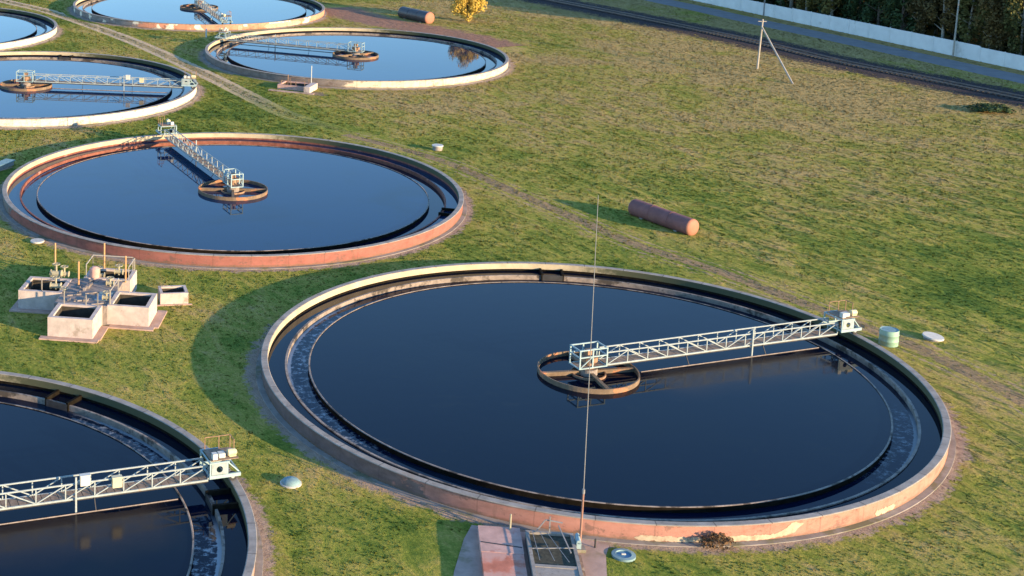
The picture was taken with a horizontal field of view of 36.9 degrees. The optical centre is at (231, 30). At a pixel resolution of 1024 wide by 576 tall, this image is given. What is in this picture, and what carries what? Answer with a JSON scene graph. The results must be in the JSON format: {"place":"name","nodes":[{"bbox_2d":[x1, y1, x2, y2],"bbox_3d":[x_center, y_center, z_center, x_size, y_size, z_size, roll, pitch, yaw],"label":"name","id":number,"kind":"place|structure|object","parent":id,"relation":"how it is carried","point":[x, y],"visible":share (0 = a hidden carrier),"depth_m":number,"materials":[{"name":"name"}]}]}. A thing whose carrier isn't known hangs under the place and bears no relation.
{"place":"outdoors","nodes":[
{"label":"outdoors","id":0,"kind":"place"},
{"bbox_2d":[0,22,68,51],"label":"worn ground","id":1,"kind":"structure","parent":0,"point":[64,31],"depth_m":208.15,"materials":[{"name":"brown soil"}]},
{"bbox_2d":[0,78,210,131],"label":"worn ground","id":2,"kind":"structure","parent":0,"point":[199,100],"depth_m":160.48,"materials":[{"name":"beige soil"}]},
{"bbox_2d":[0,0,363,135],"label":"dirt path","id":3,"kind":"structure","parent":0,"point":[239,91],"depth_m":183.01,"materials":[{"name":"brown soil"}]},
{"bbox_2d":[0,1,346,134],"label":"wheel rut","id":4,"kind":"structure","parent":3,"relation":"on","point":[224,87],"depth_m":183.07,"materials":[{"name":"brown soil"}]},
{"bbox_2d":[6,0,360,131],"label":"wheel rut","id":5,"kind":"structure","parent":3,"relation":"on","point":[233,83],"depth_m":183.86,"materials":[{"name":"brown soil"}]},
{"bbox_2d":[62,2,330,32],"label":"worn ground","id":6,"kind":"structure","parent":0,"point":[72,15],"depth_m":222.74,"materials":[{"name":"brown soil"}]},
{"bbox_2d":[117,397,292,575],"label":"worn ground","id":7,"kind":"structure","parent":0,"point":[266,522],"depth_m":73.04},
{"bbox_2d":[0,0,1023,575],"bbox_3d":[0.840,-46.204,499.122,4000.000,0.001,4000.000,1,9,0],"label":"ground","id":8,"kind":"structure","parent":0,"point":[436,548],"depth_m":126.49,"materials":[{"name":"green plant"}]},
{"bbox_2d":[0,159,14,169],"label":"concrete duct","id":9,"kind":"object","parent":8,"relation":"on","point":[5,163],"visible":1,"depth_m":138.64,"materials":[{"name":"grey concrete"}]},
{"bbox_2d":[0,8,58,50],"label":"settling tank","id":10,"kind":"object","parent":8,"relation":"on","point":[25,41],"visible":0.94,"depth_m":210.22,"materials":[{"name":"concrete"}]},
{"bbox_2d":[0,15,35,41],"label":"water","id":11,"kind":"structure","parent":10,"relation":"in","point":[11,28],"depth_m":214.65,"materials":[{"name":"blue liquid"}]},
{"bbox_2d":[0,12,53,32],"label":"water","id":12,"kind":"structure","parent":10,"relation":"in","point":[49,26],"depth_m":221.49,"materials":[{"name":"blue liquid"}]},
{"bbox_2d":[15,17,45,37],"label":"trough water","id":13,"kind":"structure","parent":10,"relation":"in","point":[41,29],"depth_m":216.73,"materials":[{"name":"blue liquid"}]},
{"bbox_2d":[30,238,43,243],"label":"manhole","id":14,"kind":"object","parent":8,"relation":"on","point":[37,241],"visible":1,"depth_m":116.09,"materials":[{"name":"concrete"}]},
{"bbox_2d":[9,243,166,343],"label":"valve chamber","id":15,"kind":"object","parent":8,"relation":"on","point":[89,305],"visible":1,"depth_m":100.44,"materials":[{"name":"concrete"}]},
{"bbox_2d":[0,51,199,128],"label":"settling tank","id":16,"kind":"object","parent":8,"relation":"on","point":[144,110],"visible":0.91,"depth_m":165.20,"materials":[{"name":"concrete"}]},
{"bbox_2d":[0,60,170,117],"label":"water","id":17,"kind":"structure","parent":16,"relation":"in","point":[71,100],"depth_m":171.30,"materials":[{"name":"blue liquid"}]},
{"bbox_2d":[0,79,51,91],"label":"feed well","id":18,"kind":"object","parent":17,"relation":"in","point":[23,85],"visible":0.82,"depth_m":173.59,"materials":[{"name":"concrete"}]},
{"bbox_2d":[0,56,191,97],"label":"water","id":19,"kind":"structure","parent":16,"relation":"in","point":[186,88],"depth_m":187.66,"materials":[{"name":"liquid"}]},
{"bbox_2d":[16,70,197,92],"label":"scraper bridge","id":20,"kind":"structure","parent":16,"relation":"on","point":[25,78],"depth_m":172.90,"materials":[{"name":"metal"}]},
{"bbox_2d":[121,65,182,106],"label":"trough water","id":21,"kind":"structure","parent":16,"relation":"in","point":[176,92],"depth_m":174.50,"materials":[{"name":"blue liquid"}]},
{"bbox_2d":[0,371,262,575],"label":"settling tank","id":22,"kind":"object","parent":8,"relation":"on","point":[234,489],"visible":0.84,"depth_m":81.35,"materials":[{"name":"concrete"}]},
{"bbox_2d":[0,403,191,575],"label":"water","id":23,"kind":"structure","parent":22,"relation":"in","point":[153,539],"depth_m":72.31,"materials":[{"name":"blue liquid"}]},
{"bbox_2d":[0,396,221,575],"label":"trough water","id":24,"kind":"structure","parent":22,"relation":"in","point":[207,550],"depth_m":74.58,"materials":[{"name":"blue liquid"}]},
{"bbox_2d":[0,434,240,524],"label":"scraper bridge","id":25,"kind":"structure","parent":22,"relation":"on","point":[218,456],"depth_m":73.61,"materials":[{"name":"metal"}]},
{"bbox_2d":[0,383,247,575],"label":"water","id":26,"kind":"structure","parent":22,"relation":"in","point":[236,545],"depth_m":77.50,"materials":[{"name":"liquid"}]},
{"bbox_2d":[157,285,191,305],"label":"inspection box","id":27,"kind":"object","parent":8,"relation":"on","point":[172,295],"visible":0.98,"depth_m":102.92,"materials":[{"name":"concrete"}]},
{"bbox_2d":[71,0,326,30],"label":"settling tank","id":28,"kind":"object","parent":8,"relation":"on","point":[105,19],"visible":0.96,"depth_m":221.44,"materials":[{"name":"concrete"}]},
{"bbox_2d":[83,0,313,17],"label":"trough water","id":29,"kind":"structure","parent":28,"relation":"in","point":[309,11],"depth_m":237.85,"materials":[{"name":"blue liquid"}]},
{"bbox_2d":[76,0,320,13],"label":"water","id":30,"kind":"structure","parent":28,"relation":"in","point":[81,4],"depth_m":240.28,"materials":[{"name":"blue liquid"}]},
{"bbox_2d":[92,0,305,23],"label":"water","id":31,"kind":"structure","parent":28,"relation":"in","point":[241,12],"depth_m":234.45,"materials":[{"name":"blue liquid"}]},
{"bbox_2d":[180,4,217,10],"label":"feed well","id":32,"kind":"object","parent":31,"relation":"in","point":[196,8],"visible":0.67,"depth_m":236.88,"materials":[{"name":"metal"}]},
{"bbox_2d":[194,0,232,23],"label":"scraper bridge","id":33,"kind":"structure","parent":28,"relation":"on","point":[210,11],"depth_m":225.93,"materials":[{"name":"metal"}]},
{"bbox_2d":[0,132,466,268],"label":"settling tank","id":34,"kind":"object","parent":8,"relation":"on","point":[233,259],"visible":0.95,"depth_m":118.58,"materials":[{"name":"concrete"}]},
{"bbox_2d":[156,116,243,187],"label":"scraper bridge","id":35,"kind":"structure","parent":34,"relation":"on","point":[232,180],"depth_m":138.36,"materials":[{"name":"metal"}]},
{"bbox_2d":[21,144,443,252],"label":"trough water","id":36,"kind":"structure","parent":34,"relation":"in","point":[436,201],"depth_m":127.89,"materials":[{"name":"blue liquid"}]},
{"bbox_2d":[7,139,457,233],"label":"water","id":37,"kind":"structure","parent":34,"relation":"in","point":[13,193],"depth_m":137.13,"materials":[{"name":"blue liquid"}]},
{"bbox_2d":[38,145,427,250],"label":"water","id":38,"kind":"structure","parent":34,"relation":"in","point":[153,196],"depth_m":127.93,"materials":[{"name":"blue liquid"}]},
{"bbox_2d":[198,179,267,200],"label":"feed well","id":39,"kind":"object","parent":38,"relation":"in","point":[235,191],"visible":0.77,"depth_m":130.38,"materials":[{"name":"metal"}]},
{"bbox_2d":[0,167,482,275],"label":"worn ground","id":40,"kind":"structure","parent":8,"relation":"on","point":[468,220],"depth_m":114.13,"materials":[{"name":"brown soil"}]},
{"bbox_2d":[231,74,337,97],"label":"bare earth","id":41,"kind":"structure","parent":8,"relation":"on","point":[319,93],"depth_m":176.35,"materials":[{"name":"brown soil"}]},
{"bbox_2d":[268,66,317,94],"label":"service box","id":42,"kind":"object","parent":41,"relation":"on","point":[306,88],"visible":1,"depth_m":176.30,"materials":[{"name":"concrete"}]},
{"bbox_2d":[280,476,301,488],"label":"manhole","id":43,"kind":"object","parent":8,"relation":"on","point":[291,482],"visible":1,"depth_m":76.49,"materials":[{"name":"white metal"}]},
{"bbox_2d":[203,27,510,88],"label":"settling tank","id":44,"kind":"object","parent":8,"relation":"on","point":[454,80],"visible":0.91,"depth_m":188.86,"materials":[{"name":"concrete"}]},
{"bbox_2d":[215,26,364,52],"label":"scraper bridge","id":45,"kind":"structure","parent":44,"relation":"on","point":[355,48],"depth_m":201.21,"materials":[{"name":"metal"}]},
{"bbox_2d":[228,35,484,80],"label":"water","id":46,"kind":"structure","parent":44,"relation":"in","point":[404,59],"depth_m":195.24,"materials":[{"name":"blue liquid"}]},
{"bbox_2d":[332,50,378,59],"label":"feed well","id":47,"kind":"object","parent":46,"relation":"in","point":[348,55],"visible":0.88,"depth_m":196.89,"materials":[{"name":"metal"}]},
{"bbox_2d":[217,39,495,74],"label":"trough water","id":48,"kind":"structure","parent":44,"relation":"in","point":[222,55],"depth_m":197.56,"materials":[{"name":"blue liquid"}]},
{"bbox_2d":[209,32,504,68],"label":"water","id":49,"kind":"structure","parent":44,"relation":"in","point":[499,59],"depth_m":205.44,"materials":[{"name":"blue liquid"}]},
{"bbox_2d":[192,44,521,91],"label":"worn ground","id":50,"kind":"structure","parent":8,"relation":"on","point":[509,73],"depth_m":185.22,"materials":[{"name":"brown soil"}]},
{"bbox_2d":[325,7,530,47],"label":"bare earth","id":51,"kind":"structure","parent":8,"relation":"on","point":[366,17],"depth_m":225.80,"materials":[{"name":"brown soil"}]},
{"bbox_2d":[398,6,433,23],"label":"cylinder tank","id":52,"kind":"object","parent":51,"relation":"on","point":[420,16],"visible":1,"depth_m":229.95,"materials":[{"name":"metal"}]},
{"bbox_2d":[432,144,442,150],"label":"manhole","id":53,"kind":"object","parent":8,"relation":"on","point":[437,147],"visible":1,"depth_m":148.03,"materials":[{"name":"concrete"}]},
{"bbox_2d":[450,0,487,20],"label":"yellow tree","id":54,"kind":"object","parent":8,"relation":"on","point":[473,6],"visible":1,"depth_m":230.46,"materials":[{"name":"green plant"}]},
{"bbox_2d":[454,525,609,575],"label":"paved patch","id":55,"kind":"object","parent":8,"relation":"on","point":[468,563],"visible":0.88,"depth_m":69.76,"materials":[{"name":"grey concrete"}]},
{"bbox_2d":[478,525,526,575],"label":"concrete platform","id":56,"kind":"structure","parent":55,"relation":"on","point":[501,551],"depth_m":69.53,"materials":[{"name":"concrete"}]},
{"bbox_2d":[509,514,511,529],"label":"marker post","id":57,"kind":"object","parent":55,"relation":"on","point":[510,521],"visible":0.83,"depth_m":71.53,"materials":[{"name":"yellow paint"}]},
{"bbox_2d":[525,516,585,575],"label":"sampling chamber","id":58,"kind":"object","parent":55,"relation":"on","point":[549,553],"visible":1,"depth_m":69.37,"materials":[{"name":"concrete"}]},
{"bbox_2d":[577,195,598,552],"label":"mast","id":59,"kind":"object","parent":55,"relation":"on","point":[582,550],"visible":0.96,"depth_m":69.68,"materials":[{"name":"metal"}]},
{"bbox_2d":[256,262,955,546],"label":"settling tank","id":60,"kind":"object","parent":8,"relation":"on","point":[928,479],"visible":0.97,"depth_m":77.76,"materials":[{"name":"concrete"}]},
{"bbox_2d":[310,282,890,505],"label":"water","id":61,"kind":"structure","parent":60,"relation":"in","point":[450,378],"depth_m":87.33,"materials":[{"name":"blue liquid"}]},
{"bbox_2d":[537,351,639,393],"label":"feed well","id":62,"kind":"object","parent":61,"relation":"in","point":[594,372],"visible":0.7,"depth_m":90.50,"materials":[{"name":"metal"}]},
{"bbox_2d":[287,280,917,519],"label":"trough water","id":63,"kind":"structure","parent":60,"relation":"in","point":[898,454],"depth_m":83.04,"materials":[{"name":"blue liquid"}]},
{"bbox_2d":[268,271,941,521],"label":"wall","id":64,"kind":"structure","parent":60,"relation":"in","point":[931,438],"depth_m":92.21,"materials":[{"name":"grey concrete"}]},
{"bbox_2d":[569,300,861,371],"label":"scraper bridge","id":65,"kind":"structure","parent":60,"relation":"on","point":[595,361],"depth_m":93.91,"materials":[{"name":"metal"}]},
{"bbox_2d":[233,291,982,561],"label":"worn ground","id":66,"kind":"structure","parent":8,"relation":"on","point":[939,496],"depth_m":76.45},
{"bbox_2d":[611,548,635,561],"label":"manhole","id":67,"kind":"object","parent":8,"relation":"on","point":[622,555],"visible":1,"depth_m":70.02,"materials":[{"name":"metal"}]},
{"bbox_2d":[628,199,698,235],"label":"cylinder tank","id":68,"kind":"object","parent":8,"relation":"on","point":[669,219],"visible":1,"depth_m":123.28,"materials":[{"name":"metal"}]},
{"bbox_2d":[325,129,1023,450],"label":"worn track","id":69,"kind":"structure","parent":8,"relation":"on","point":[993,416],"depth_m":112.20,"materials":[{"name":"brown soil"}]},
{"bbox_2d":[351,132,1023,394],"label":"wheel rut","id":70,"kind":"structure","parent":69,"relation":"on","point":[988,372],"depth_m":112.03,"materials":[{"name":"brown soil"}]},
{"bbox_2d":[878,326,899,347],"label":"barrel","id":71,"kind":"object","parent":69,"relation":"on","point":[888,336],"visible":1,"depth_m":97.36,"materials":[{"name":"green paint"}]},
{"bbox_2d":[698,532,736,550],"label":"dry bush","id":72,"kind":"object","parent":8,"relation":"on","point":[709,541],"visible":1,"depth_m":70.76,"materials":[{"name":"brown plant"}]},
{"bbox_2d":[517,0,1023,108],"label":"railway ballast","id":73,"kind":"structure","parent":8,"relation":"on","point":[893,78],"depth_m":206.05,"materials":[{"name":"gravel"}]},
{"bbox_2d":[542,0,1023,101],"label":"railway track","id":74,"kind":"structure","parent":73,"relation":"on","point":[979,89],"depth_m":206.42,"materials":[{"name":"metal"}]},
{"bbox_2d":[756,19,793,83],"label":"braced pole","id":75,"kind":"object","parent":8,"relation":"on","point":[771,44],"visible":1,"depth_m":194.13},
{"bbox_2d":[768,0,784,5],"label":"forest tree","id":76,"kind":"object","parent":8,"relation":"on","point":[772,2],"visible":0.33,"depth_m":252.28,"materials":[{"name":"green plant"}]},
{"bbox_2d":[758,0,799,5],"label":"forest tree","id":77,"kind":"object","parent":8,"relation":"on","point":[780,2],"visible":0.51,"depth_m":245.76,"materials":[{"name":"green plant"}]},
{"bbox_2d":[785,0,801,7],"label":"forest tree","id":78,"kind":"object","parent":8,"relation":"on","point":[791,3],"visible":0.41,"depth_m":244.44,"materials":[{"name":"green plant"}]},
{"bbox_2d":[795,0,821,12],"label":"forest tree","id":79,"kind":"object","parent":8,"relation":"on","point":[807,4],"visible":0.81,"depth_m":239.19,"materials":[{"name":"green plant"}]},
{"bbox_2d":[810,0,846,15],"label":"forest tree","id":80,"kind":"object","parent":8,"relation":"on","point":[830,6],"visible":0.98,"depth_m":233.12,"materials":[{"name":"green plant"}]},
{"bbox_2d":[817,0,850,16],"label":"forest tree","id":81,"kind":"object","parent":8,"relation":"on","point":[818,8],"visible":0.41,"depth_m":235.49,"materials":[{"name":"green plant"}]},
{"bbox_2d":[827,0,842,16],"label":"forest tree","id":82,"kind":"object","parent":8,"relation":"on","point":[835,14],"visible":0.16,"depth_m":241.19,"materials":[{"name":"green plant"}]},
{"bbox_2d":[838,0,876,22],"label":"forest tree","id":83,"kind":"object","parent":8,"relation":"on","point":[852,7],"visible":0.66,"depth_m":230.70,"materials":[{"name":"green plant"}]},
{"bbox_2d":[694,0,1023,70],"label":"panel fence","id":84,"kind":"object","parent":8,"relation":"on","point":[937,45],"visible":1,"depth_m":220.27,"materials":[{"name":"concrete"}]},
{"bbox_2d":[860,0,898,27],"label":"forest tree","id":85,"kind":"object","parent":8,"relation":"on","point":[866,19],"visible":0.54,"depth_m":227.10,"materials":[{"name":"green plant"}]},
{"bbox_2d":[874,0,911,25],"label":"forest tree","id":86,"kind":"object","parent":8,"relation":"on","point":[875,15],"visible":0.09,"depth_m":228.24,"materials":[{"name":"green plant"}]},
{"bbox_2d":[880,0,909,26],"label":"forest tree","id":87,"kind":"object","parent":8,"relation":"on","point":[884,17],"visible":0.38,"depth_m":224.47,"materials":[{"name":"green plant"}]},
{"bbox_2d":[879,0,918,32],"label":"forest tree","id":88,"kind":"object","parent":8,"relation":"on","point":[891,5],"visible":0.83,"depth_m":221.23,"materials":[{"name":"green plant"}]},
{"bbox_2d":[895,5,922,30],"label":"forest tree","id":89,"kind":"object","parent":8,"relation":"on","point":[905,20],"visible":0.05,"depth_m":225.43,"materials":[{"name":"green plant"}]},
{"bbox_2d":[905,0,939,33],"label":"forest tree","id":90,"kind":"object","parent":8,"relation":"on","point":[914,8],"visible":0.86,"depth_m":217.38,"materials":[{"name":"green plant"}]},
{"bbox_2d":[905,1,947,34],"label":"forest tree","id":91,"kind":"object","parent":8,"relation":"on","point":[938,20],"visible":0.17,"depth_m":221.77,"materials":[{"name":"green plant"}]},
{"bbox_2d":[922,331,943,341],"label":"manhole","id":92,"kind":"object","parent":8,"relation":"on","point":[931,336],"visible":1,"depth_m":98.72,"materials":[{"name":"concrete"}]},
{"bbox_2d":[926,0,961,37],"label":"forest tree","id":93,"kind":"object","parent":8,"relation":"on","point":[948,8],"visible":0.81,"depth_m":213.50,"materials":[{"name":"green plant"}]},
{"bbox_2d":[931,7,957,38],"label":"forest tree","id":94,"kind":"object","parent":8,"relation":"on","point":[950,37],"visible":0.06,"depth_m":222.53,"materials":[{"name":"green plant"}]},
{"bbox_2d":[939,5,971,41],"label":"forest tree","id":95,"kind":"object","parent":8,"relation":"on","point":[958,37],"visible":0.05,"depth_m":218.55,"materials":[{"name":"green plant"}]},
{"bbox_2d":[952,0,959,55],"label":"lamp pole","id":96,"kind":"object","parent":8,"relation":"on","point":[954,41],"visible":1,"depth_m":206.94,"materials":[{"name":"grey metal"}]},
{"bbox_2d":[957,0,980,36],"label":"forest tree","id":97,"kind":"object","parent":8,"relation":"on","point":[966,17],"visible":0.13,"depth_m":215.06,"materials":[{"name":"green plant"}]},
{"bbox_2d":[952,0,1001,43],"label":"forest tree","id":98,"kind":"object","parent":8,"relation":"on","point":[967,24],"visible":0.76,"depth_m":209.05,"materials":[{"name":"green plant"}]},
{"bbox_2d":[971,0,1007,48],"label":"forest tree","id":99,"kind":"object","parent":8,"relation":"on","point":[989,37],"visible":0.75,"depth_m":206.25,"materials":[{"name":"green plant"}]},
{"bbox_2d":[963,102,1016,113],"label":"weed clump","id":100,"kind":"object","parent":8,"relation":"on","point":[983,107],"visible":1,"depth_m":170.82,"materials":[{"name":"green plant"}]},
{"bbox_2d":[984,0,1023,50],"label":"forest tree","id":101,"kind":"object","parent":8,"relation":"on","point":[1001,46],"visible":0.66,"depth_m":205.16,"materials":[{"name":"green plant"}]},
{"bbox_2d":[992,1,1021,53],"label":"forest tree","id":102,"kind":"object","parent":8,"relation":"on","point":[1006,44],"visible":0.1,"depth_m":208.78,"materials":[{"name":"green plant"}]},
{"bbox_2d":[1000,0,1023,55],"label":"forest tree","id":103,"kind":"object","parent":8,"relation":"on","point":[1014,8],"visible":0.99,"depth_m":201.97,"materials":[{"name":"green plant"}]},
{"bbox_2d":[646,0,1023,83],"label":"road","id":104,"kind":"structure","parent":0,"point":[1000,74],"depth_m":217.74,"materials":[{"name":"grey asphalt"}]}
]}

